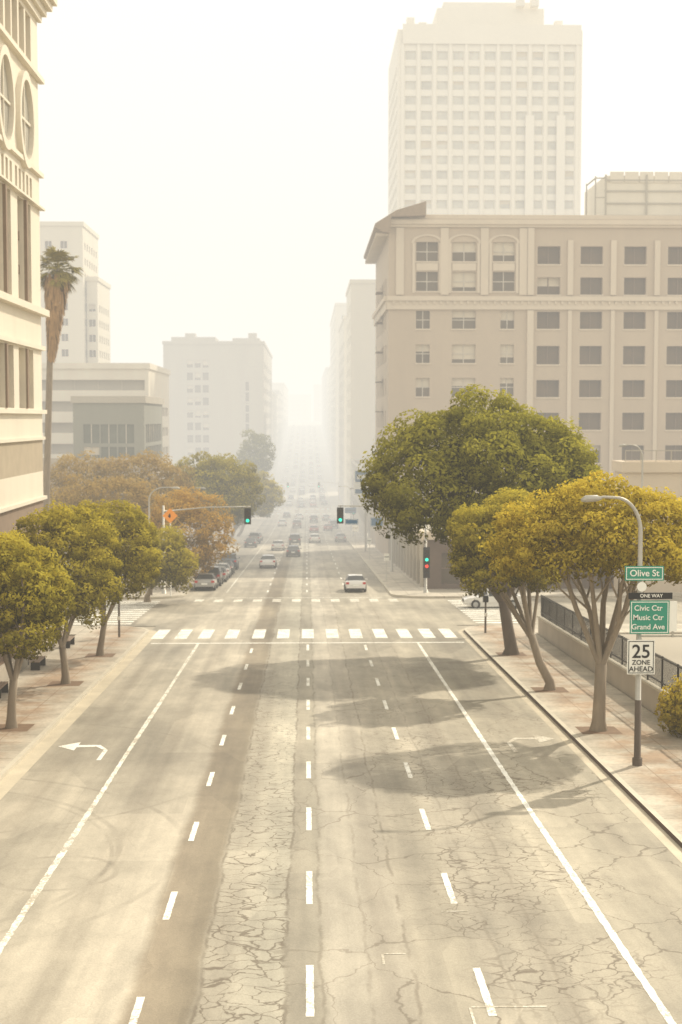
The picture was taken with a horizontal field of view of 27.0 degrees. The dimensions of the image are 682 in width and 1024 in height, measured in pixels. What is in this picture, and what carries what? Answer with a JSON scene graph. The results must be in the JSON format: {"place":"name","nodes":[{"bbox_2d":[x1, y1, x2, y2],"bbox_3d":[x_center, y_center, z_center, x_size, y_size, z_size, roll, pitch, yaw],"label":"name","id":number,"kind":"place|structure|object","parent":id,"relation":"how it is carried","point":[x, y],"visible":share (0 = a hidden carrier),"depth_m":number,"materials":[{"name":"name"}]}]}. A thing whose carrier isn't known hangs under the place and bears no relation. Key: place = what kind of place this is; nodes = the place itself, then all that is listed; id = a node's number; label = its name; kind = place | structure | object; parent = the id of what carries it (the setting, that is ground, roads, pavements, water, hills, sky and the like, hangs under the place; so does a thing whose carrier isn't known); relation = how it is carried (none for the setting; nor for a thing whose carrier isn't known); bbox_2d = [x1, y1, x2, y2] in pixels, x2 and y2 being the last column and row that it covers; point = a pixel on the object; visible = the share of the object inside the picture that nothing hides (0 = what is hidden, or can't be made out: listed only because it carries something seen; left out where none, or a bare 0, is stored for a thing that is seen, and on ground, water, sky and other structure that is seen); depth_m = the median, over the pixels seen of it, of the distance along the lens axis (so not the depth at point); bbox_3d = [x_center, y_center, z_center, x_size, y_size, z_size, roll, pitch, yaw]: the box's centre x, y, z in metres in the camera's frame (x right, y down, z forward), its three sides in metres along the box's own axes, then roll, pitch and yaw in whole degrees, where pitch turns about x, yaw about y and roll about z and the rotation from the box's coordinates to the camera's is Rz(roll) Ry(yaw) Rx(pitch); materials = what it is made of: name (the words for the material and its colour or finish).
{"place":"outdoors","nodes":[
{"label":"outdoors","id":0,"kind":"place"},
{"bbox_2d":[0,422,681,1023],"bbox_3d":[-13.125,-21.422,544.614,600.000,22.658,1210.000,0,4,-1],"label":"road","id":1,"kind":"structure","parent":0,"point":[244,934],"depth_m":38.11,"materials":[{"name":"grey asphalt"}]},
{"bbox_2d":[194,573,218,589],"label":"parked car","id":2,"kind":"object","parent":1,"relation":"on","point":[205,580],"visible":0.98,"depth_m":124.52,"materials":[{"name":"paint"}]},
{"bbox_2d":[204,565,224,585],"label":"parked car","id":3,"kind":"object","parent":1,"relation":"on","point":[216,571],"visible":0.54,"depth_m":130.01,"materials":[{"name":"paint"}]},
{"bbox_2d":[215,563,232,577],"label":"parked car","id":4,"kind":"object","parent":1,"relation":"on","point":[227,566],"visible":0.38,"depth_m":142.28,"materials":[{"name":"paint"}]},
{"bbox_2d":[220,566,229,581],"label":"parked car","id":5,"kind":"object","parent":1,"relation":"on","point":[225,575],"visible":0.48,"depth_m":136.31,"materials":[{"name":"paint"}]},
{"bbox_2d":[219,560,235,574],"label":"parked car","id":6,"kind":"object","parent":1,"relation":"on","point":[230,562],"visible":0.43,"depth_m":148.28,"materials":[{"name":"paint"}]},
{"bbox_2d":[221,552,239,569],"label":"parked car","id":7,"kind":"object","parent":1,"relation":"on","point":[234,558],"visible":0.48,"depth_m":156.39,"materials":[{"name":"paint"}]},
{"bbox_2d":[244,538,257,547],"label":"parked car","id":8,"kind":"object","parent":1,"relation":"on","point":[250,541],"visible":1,"depth_m":216.35,"materials":[{"name":"paint"}]},
{"bbox_2d":[248,532,261,543],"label":"parked car","id":9,"kind":"object","parent":1,"relation":"on","point":[256,535],"visible":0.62,"depth_m":232.44,"materials":[{"name":"paint"}]},
{"bbox_2d":[259,555,277,567],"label":"car","id":10,"kind":"object","parent":1,"relation":"on","point":[267,560],"visible":1,"depth_m":159.65,"materials":[{"name":"paint"}]},
{"bbox_2d":[271,540,285,550],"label":"car","id":11,"kind":"object","parent":1,"relation":"on","point":[277,544],"visible":1,"depth_m":205.64,"materials":[{"name":"paint"}]},
{"bbox_2d":[277,519,286,525],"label":"car","id":12,"kind":"object","parent":1,"relation":"on","point":[281,521],"visible":1,"depth_m":311.91,"materials":[{"name":"paint"}]},
{"bbox_2d":[285,545,301,556],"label":"car","id":13,"kind":"object","parent":1,"relation":"on","point":[293,549],"visible":1,"depth_m":186.58,"materials":[{"name":"paint"}]},
{"bbox_2d":[288,533,301,544],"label":"car","id":14,"kind":"object","parent":1,"relation":"on","point":[294,537],"visible":0.99,"depth_m":224.51,"materials":[{"name":"paint"}]},
{"bbox_2d":[292,519,300,527],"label":"car","id":15,"kind":"object","parent":1,"relation":"on","point":[296,522],"visible":1,"depth_m":301.56,"materials":[{"name":"paint"}]},
{"bbox_2d":[295,513,302,519],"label":"car","id":16,"kind":"object","parent":1,"relation":"on","point":[299,515],"visible":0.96,"depth_m":343.84,"materials":[{"name":"paint"}]},
{"bbox_2d":[309,525,318,532],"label":"car","id":17,"kind":"object","parent":1,"relation":"on","point":[313,527],"visible":1,"depth_m":281.04,"materials":[{"name":"paint"}]},
{"bbox_2d":[310,514,317,522],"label":"car","id":18,"kind":"object","parent":1,"relation":"on","point":[313,517],"visible":1,"depth_m":328.57,"materials":[{"name":"paint"}]},
{"bbox_2d":[308,534,320,542],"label":"car","id":19,"kind":"object","parent":1,"relation":"on","point":[314,537],"visible":1,"depth_m":235.01,"materials":[{"name":"paint"}]},
{"bbox_2d":[322,514,329,520],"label":"car","id":20,"kind":"object","parent":1,"relation":"on","point":[325,516],"visible":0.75,"depth_m":338.93,"materials":[{"name":"paint"}]},
{"bbox_2d":[322,523,332,530],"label":"car","id":21,"kind":"object","parent":1,"relation":"on","point":[327,526],"visible":1,"depth_m":289.17,"materials":[{"name":"paint"}]},
{"bbox_2d":[328,520,337,528],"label":"parked car","id":22,"kind":"object","parent":1,"relation":"on","point":[334,523],"visible":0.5,"depth_m":298.69,"materials":[{"name":"paint"}]},
{"bbox_2d":[0,438,675,1023],"bbox_3d":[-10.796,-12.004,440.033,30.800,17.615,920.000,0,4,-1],"label":"road markings","id":23,"kind":"object","parent":1,"relation":"on","point":[584,892],"visible":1,"depth_m":44.80,"materials":[{"name":"white paint"}]},
{"bbox_2d":[334,533,346,541],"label":"parked car","id":24,"kind":"object","parent":1,"relation":"on","point":[340,536],"visible":1,"depth_m":239.02,"materials":[{"name":"paint"}]},
{"bbox_2d":[0,423,681,862],"bbox_3d":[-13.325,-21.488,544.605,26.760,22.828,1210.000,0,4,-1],"label":"kerb","id":25,"kind":"structure","parent":1,"relation":"on","point":[28,757],"depth_m":53.55,"materials":[{"name":"concrete"}]},
{"bbox_2d":[342,574,366,591],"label":"car","id":26,"kind":"object","parent":1,"relation":"on","point":[355,581],"visible":1,"depth_m":122.46,"materials":[{"name":"paint"}]},
{"bbox_2d":[461,588,521,607],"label":"car","id":27,"kind":"object","parent":1,"relation":"on","point":[477,602],"visible":0.48,"depth_m":105.59,"materials":[{"name":"paint"}]},
{"bbox_2d":[0,422,681,835],"bbox_3d":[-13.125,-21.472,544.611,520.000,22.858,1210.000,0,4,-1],"label":"pavement","id":28,"kind":"structure","parent":0,"point":[654,780],"depth_m":65.54,"materials":[{"name":"concrete"}]},
{"bbox_2d":[0,681,8,698],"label":"bench","id":29,"kind":"object","parent":28,"relation":"on","point":[3,686],"visible":1,"depth_m":63.01,"materials":[{"name":"brown stone"}]},
{"bbox_2d":[0,724,34,730],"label":"tree pit","id":30,"kind":"object","parent":28,"relation":"on","point":[24,727],"visible":0.83,"depth_m":54.40,"materials":[{"name":"soil"}]},
{"bbox_2d":[0,0,56,640],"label":"office building with oval windows","id":31,"kind":"structure","parent":28,"relation":"on","point":[22,313],"depth_m":79.41,"materials":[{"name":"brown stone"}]},
{"bbox_2d":[0,630,63,680],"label":"planter wall","id":32,"kind":"structure","parent":28,"relation":"on","point":[4,676],"depth_m":70.04,"materials":[{"name":"concrete"}]},
{"bbox_2d":[28,652,45,669],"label":"bench","id":33,"kind":"object","parent":28,"relation":"on","point":[38,662],"visible":0.63,"depth_m":70.74,"materials":[{"name":"brown stone"}]},
{"bbox_2d":[0,529,76,728],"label":"ficus tree","id":34,"kind":"object","parent":28,"relation":"on","point":[30,599],"visible":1,"depth_m":53.30,"materials":[{"name":"green plant"}]},
{"bbox_2d":[2,498,126,683],"bbox_3d":[-12.962,3.815,65.697,5.744,8.913,5.543,2,5,33],"label":"ficus tree","id":35,"kind":"object","parent":28,"relation":"on","point":[88,595],"visible":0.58,"depth_m":64.87,"materials":[{"name":"green plant"}]},
{"bbox_2d":[47,681,83,685],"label":"tree pit","id":36,"kind":"object","parent":28,"relation":"on","point":[73,683],"visible":0.9,"depth_m":65.66,"materials":[{"name":"soil"}]},
{"bbox_2d":[62,633,74,647],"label":"bench","id":37,"kind":"object","parent":28,"relation":"on","point":[71,640],"visible":0.39,"depth_m":80.44,"materials":[{"name":"brown stone"}]},
{"bbox_2d":[85,653,115,656],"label":"tree pit","id":38,"kind":"object","parent":28,"relation":"on","point":[105,655],"visible":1,"depth_m":76.30,"materials":[{"name":"soil"}]},
{"bbox_2d":[73,499,162,655],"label":"ficus tree","id":39,"kind":"object","parent":28,"relation":"on","point":[138,524],"visible":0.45,"depth_m":75.25,"materials":[{"name":"green plant"}]},
{"bbox_2d":[117,595,120,636],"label":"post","id":40,"kind":"object","parent":28,"relation":"on","point":[118,618],"visible":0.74,"depth_m":84.75,"materials":[{"name":"grey metal"}]},
{"bbox_2d":[127,523,199,601],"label":"ficus tree","id":41,"kind":"object","parent":28,"relation":"on","point":[176,565],"visible":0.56,"depth_m":109.10,"materials":[{"name":"green plant"}]},
{"bbox_2d":[148,487,179,522],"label":"street lamp","id":42,"kind":"object","parent":28,"relation":"on","point":[150,496],"visible":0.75,"depth_m":120.78,"materials":[{"name":"metal"}]},
{"bbox_2d":[163,509,176,595],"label":"construction warning sign","id":43,"kind":"object","parent":28,"relation":"on","point":[169,515],"visible":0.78,"depth_m":115.97,"materials":[{"name":"metal"}]},
{"bbox_2d":[134,486,239,588],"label":"autumn tree","id":44,"kind":"object","parent":28,"relation":"on","point":[200,548],"visible":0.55,"depth_m":126.16,"materials":[{"name":"orange plant"}]},
{"bbox_2d":[162,505,250,593],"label":"traffic signal","id":45,"kind":"object","parent":28,"relation":"on","point":[247,515],"visible":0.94,"depth_m":118.95,"materials":[{"name":"metal"}]},
{"bbox_2d":[162,451,266,542],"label":"street tree","id":46,"kind":"object","parent":28,"relation":"on","point":[207,466],"visible":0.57,"depth_m":162.88,"materials":[{"name":"green plant"}]},
{"bbox_2d":[162,333,272,484],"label":"concrete office building","id":47,"kind":"structure","parent":28,"relation":"on","point":[220,396],"depth_m":418.04,"materials":[{"name":"beige concrete"}]},
{"bbox_2d":[192,469,252,544],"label":"street tree","id":48,"kind":"object","parent":28,"relation":"on","point":[226,472],"visible":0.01,"depth_m":188.43,"materials":[{"name":"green plant"}]},
{"bbox_2d":[236,428,276,528],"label":"tall tree","id":49,"kind":"object","parent":28,"relation":"on","point":[256,456],"visible":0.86,"depth_m":297.98,"materials":[{"name":"green plant"}]},
{"bbox_2d":[227,467,285,543],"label":"street tree","id":50,"kind":"object","parent":28,"relation":"on","point":[272,488],"visible":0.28,"depth_m":226.47,"materials":[{"name":"green plant"}]},
{"bbox_2d":[237,481,281,535],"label":"street tree","id":51,"kind":"object","parent":28,"relation":"on","point":[243,525],"visible":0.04,"depth_m":262.14,"materials":[{"name":"green plant"}]},
{"bbox_2d":[345,508,355,538],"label":"parking sign","id":52,"kind":"object","parent":28,"relation":"on","point":[350,510],"visible":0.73,"depth_m":250.59,"materials":[{"name":"metal"}]},
{"bbox_2d":[353,525,357,543],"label":"parking sign","id":53,"kind":"object","parent":28,"relation":"on","point":[355,528],"visible":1,"depth_m":225.73,"materials":[{"name":"metal"}]},
{"bbox_2d":[349,488,367,547],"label":"street lamp","id":54,"kind":"object","parent":28,"relation":"on","point":[366,525],"visible":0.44,"depth_m":212.71,"materials":[{"name":"metal"}]},
{"bbox_2d":[346,279,375,518],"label":"white corner building","id":55,"kind":"structure","parent":28,"relation":"on","point":[361,366],"depth_m":334.03,"materials":[{"name":"concrete"}]},
{"bbox_2d":[350,460,374,543],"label":"block building","id":56,"kind":"structure","parent":28,"relation":"on","point":[359,515],"depth_m":280.86,"materials":[{"name":"grey concrete"}]},
{"bbox_2d":[354,470,373,551],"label":"billboard","id":57,"kind":"object","parent":28,"relation":"on","point":[357,487],"visible":0.3,"depth_m":198.29,"materials":[{"name":"metal"}]},
{"bbox_2d":[337,505,429,592],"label":"traffic signal","id":58,"kind":"object","parent":28,"relation":"on","point":[426,549],"visible":0.9,"depth_m":119.33,"materials":[{"name":"metal"}]},
{"bbox_2d":[345,519,357,523],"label":"street name sign","id":59,"kind":"object","parent":58,"relation":"attached to","point":[351,521],"visible":1,"depth_m":119.17,"materials":[{"name":"metal"}]},
{"bbox_2d":[384,553,388,580],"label":"parking sign","id":60,"kind":"object","parent":28,"relation":"on","point":[386,557],"visible":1,"depth_m":135.68,"materials":[{"name":"metal"}]},
{"bbox_2d":[390,524,392,571],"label":"street lamp","id":61,"kind":"object","parent":28,"relation":"on","point":[391,569],"visible":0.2,"depth_m":150.70,"materials":[{"name":"metal"}]},
{"bbox_2d":[357,384,606,654],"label":"ficus tree","id":62,"kind":"object","parent":28,"relation":"on","point":[463,464],"visible":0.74,"depth_m":74.20,"materials":[{"name":"green plant"}]},
{"bbox_2d":[483,595,488,632],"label":"pedestrian signal","id":63,"kind":"object","parent":28,"relation":"on","point":[485,598],"visible":0.91,"depth_m":86.78,"materials":[{"name":"grey metal"}]},
{"bbox_2d":[389,504,613,588],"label":"corner shop building","id":64,"kind":"structure","parent":28,"relation":"on","point":[408,559],"depth_m":127.29,"materials":[{"name":"white concrete"}]},
{"bbox_2d":[444,487,562,690],"bbox_3d":[7.398,3.511,64.621,5.575,9.447,6.589,0,4,-1],"label":"ficus tree","id":65,"kind":"object","parent":28,"relation":"on","point":[466,561],"visible":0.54,"depth_m":63.57,"materials":[{"name":"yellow plant"}]},
{"bbox_2d":[495,652,526,655],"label":"tree pit","id":66,"kind":"object","parent":28,"relation":"on","point":[501,654],"visible":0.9,"depth_m":76.54,"materials":[{"name":"soil"}]},
{"bbox_2d":[364,201,681,553],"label":"beige apartment building","id":67,"kind":"structure","parent":28,"relation":"on","point":[566,317],"depth_m":179.55,"materials":[{"name":"beige paint"}]},
{"bbox_2d":[584,172,681,214],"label":"rooftop cooling tower","id":68,"kind":"structure","parent":67,"relation":"on","point":[635,193],"depth_m":186.67,"materials":[{"name":"painted metal"},{"name":"galvanised steel"}]},
{"bbox_2d":[531,687,568,691],"bbox_3d":[9.380,7.985,63.910,1.500,0.066,1.600,0,4,-1],"label":"tree pit","id":69,"kind":"object","parent":28,"relation":"on","point":[540,689],"visible":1,"depth_m":63.97,"materials":[{"name":"soil"}]},
{"bbox_2d":[478,469,681,731],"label":"ficus tree","id":70,"kind":"object","parent":28,"relation":"on","point":[557,545],"visible":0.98,"depth_m":51.93,"materials":[{"name":"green plant"}]},
{"bbox_2d":[576,726,622,733],"bbox_3d":[9.725,8.239,53.710,1.500,0.066,1.600,0,4,-1],"label":"tree pit","id":71,"kind":"object","parent":28,"relation":"on","point":[586,730],"visible":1,"depth_m":53.43,"materials":[{"name":"soil"}]},
{"bbox_2d":[537,616,672,726],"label":"retaining wall","id":72,"kind":"structure","parent":28,"relation":"on","point":[618,677],"depth_m":66.53,"materials":[{"name":"concrete"}]},
{"bbox_2d":[540,595,681,689],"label":"iron fence","id":73,"kind":"object","parent":72,"relation":"on","point":[664,670],"visible":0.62,"depth_m":65.87,"materials":[{"name":"black metal"}]},
{"bbox_2d":[581,495,642,765],"bbox_3d":[8.925,4.026,46.896,2.153,9.184,0.340,0,4,-1],"label":"street lamp","id":74,"kind":"object","parent":28,"relation":"on","point":[637,759],"visible":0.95,"depth_m":46.94,"materials":[{"name":"grey metal"}]},
{"bbox_2d":[627,640,654,673],"bbox_3d":[9.870,4.773,46.831,0.910,1.140,0.114,0,4,-1],"label":"speed limit sign","id":75,"kind":"object","parent":74,"relation":"attached to","point":[640,656],"visible":1,"depth_m":46.78,"materials":[{"name":"metal"}]},
{"bbox_2d":[637,582,646,591],"bbox_3d":[9.866,2.450,46.644,0.320,0.320,0.020,0,4,-1],"label":"round sign","id":76,"kind":"object","parent":74,"relation":"attached to","point":[641,586],"visible":1,"depth_m":46.63,"materials":[{"name":"metal"}]},
{"bbox_2d":[625,566,663,580],"bbox_3d":[9.945,2.009,46.650,1.280,0.480,0.114,0,4,-1],"label":"street name sign","id":77,"kind":"object","parent":74,"relation":"attached to","point":[644,573],"visible":1,"depth_m":46.60,"materials":[{"name":"green metal"}]},
{"bbox_2d":[630,600,669,633],"bbox_3d":[10.135,3.455,46.750,1.300,1.100,0.114,0,4,-1],"label":"direction sign","id":78,"kind":"object","parent":74,"relation":"attached to","point":[649,617],"visible":1,"depth_m":46.70,"materials":[{"name":"metal"}]},
{"bbox_2d":[628,593,672,598],"bbox_3d":[10.159,2.751,46.724,1.450,0.210,0.114,0,4,-1],"label":"one way sign","id":79,"kind":"object","parent":74,"relation":"attached to","point":[650,595],"visible":1,"depth_m":46.68,"materials":[{"name":"metal"}]},
{"bbox_2d":[641,601,681,636],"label":"parking sign","id":80,"kind":"object","parent":74,"relation":"attached to","point":[673,616],"visible":1,"depth_m":46.74,"materials":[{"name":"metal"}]},
{"bbox_2d":[619,444,642,592],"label":"street lamp","id":81,"kind":"object","parent":28,"relation":"on","point":[622,445],"visible":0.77,"depth_m":118.54,"materials":[{"name":"metal"}]},
{"bbox_2d":[653,673,681,736],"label":"shrub","id":82,"kind":"object","parent":28,"relation":"on","point":[670,702],"visible":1,"depth_m":52.09,"materials":[{"name":"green plant"}]},
{"bbox_2d":[64,419,617,629],"bbox_3d":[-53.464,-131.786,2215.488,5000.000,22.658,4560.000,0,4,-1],"label":"ground","id":83,"kind":"structure","parent":0,"point":[461,627],"depth_m":123.84,"materials":[{"name":"beige concrete"}]},
{"bbox_2d":[40,246,84,541],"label":"palm tree","id":84,"kind":"object","parent":83,"relation":"on","point":[57,285],"visible":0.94,"depth_m":128.19,"materials":[{"name":"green plant"}]},
{"bbox_2d":[40,221,98,362],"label":"background tower","id":85,"kind":"structure","parent":83,"relation":"on","point":[79,239],"depth_m":296.70,"materials":[{"name":"concrete"}]},
{"bbox_2d":[85,276,110,362],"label":"background tower","id":86,"kind":"structure","parent":83,"relation":"on","point":[98,316],"depth_m":300.80,"materials":[{"name":"concrete"}]},
{"bbox_2d":[43,458,164,561],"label":"shop building","id":87,"kind":"structure","parent":83,"relation":"on","point":[53,461],"depth_m":175.45,"materials":[{"name":"beige stone"}]},
{"bbox_2d":[42,363,170,478],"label":"parking structure","id":88,"kind":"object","parent":83,"relation":"on","point":[110,379],"visible":0.09,"depth_m":220.76,"materials":[{"name":"white concrete"}]},
{"bbox_2d":[50,473,178,546],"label":"autumn tree","id":89,"kind":"object","parent":83,"relation":"on","point":[139,495],"visible":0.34,"depth_m":132.77,"materials":[{"name":"brown plant"}]},
{"bbox_2d":[71,396,163,457],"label":"glass office building","id":90,"kind":"structure","parent":83,"relation":"on","point":[108,426],"depth_m":189.10,"materials":[{"name":"grey concrete"}]},
{"bbox_2d":[50,448,203,539],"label":"autumn tree","id":91,"kind":"object","parent":83,"relation":"on","point":[62,466],"visible":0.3,"depth_m":146.08,"materials":[{"name":"brown plant"}]},
{"bbox_2d":[272,392,278,479],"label":"street office building","id":92,"kind":"structure","parent":83,"relation":"on","point":[275,397],"depth_m":582.72,"materials":[{"name":"concrete"}]},
{"bbox_2d":[272,390,283,462],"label":"street office building","id":93,"kind":"structure","parent":83,"relation":"on","point":[280,418],"depth_m":694.74,"materials":[{"name":"grey concrete"}]},
{"bbox_2d":[272,383,288,440],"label":"street office building","id":94,"kind":"structure","parent":83,"relation":"on","point":[282,388],"depth_m":821.80,"materials":[{"name":"concrete"}]},
{"bbox_2d":[288,394,310,421],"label":"distant building","id":95,"kind":"structure","parent":83,"relation":"on","point":[299,407],"depth_m":1246.24,"materials":[{"name":"stone"}]},
{"bbox_2d":[313,384,321,421],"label":"distant building","id":96,"kind":"structure","parent":83,"relation":"on","point":[317,402],"depth_m":1176.55,"materials":[{"name":"grey concrete"}]},
{"bbox_2d":[321,367,328,443],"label":"street office building","id":97,"kind":"structure","parent":83,"relation":"on","point":[324,400],"depth_m":842.99,"materials":[{"name":"grey concrete"}]},
{"bbox_2d":[326,366,329,460],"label":"street office building","id":98,"kind":"structure","parent":83,"relation":"on","point":[328,409],"depth_m":690.15,"materials":[{"name":"concrete"}]},
{"bbox_2d":[330,303,346,486],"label":"street office building","id":99,"kind":"structure","parent":83,"relation":"on","point":[339,311],"depth_m":525.13,"materials":[{"name":"concrete"}]},
{"bbox_2d":[338,316,346,508],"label":"street office building","id":100,"kind":"structure","parent":83,"relation":"on","point":[342,330],"depth_m":419.10,"materials":[{"name":"concrete"}]},
{"bbox_2d":[388,0,582,214],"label":"skyscraper","id":101,"kind":"structure","parent":83,"relation":"on","point":[484,108],"depth_m":296.21,"materials":[{"name":"white concrete"}]},
{"bbox_2d":[611,450,681,591],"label":"parking podium","id":102,"kind":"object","parent":83,"relation":"on","point":[659,474],"visible":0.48,"depth_m":120.78,"materials":[{"name":"paint"}]},
{"bbox_2d":[37,0,681,418],"label":"sky","id":103,"kind":"structure","parent":0,"point":[227,160],"materials":[{"name":"white"}]},
{"bbox_2d":[371,517,382,525],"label":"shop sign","id":104,"kind":"object","parent":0,"point":[373,520],"visible":0.68,"depth_m":160.56,"materials":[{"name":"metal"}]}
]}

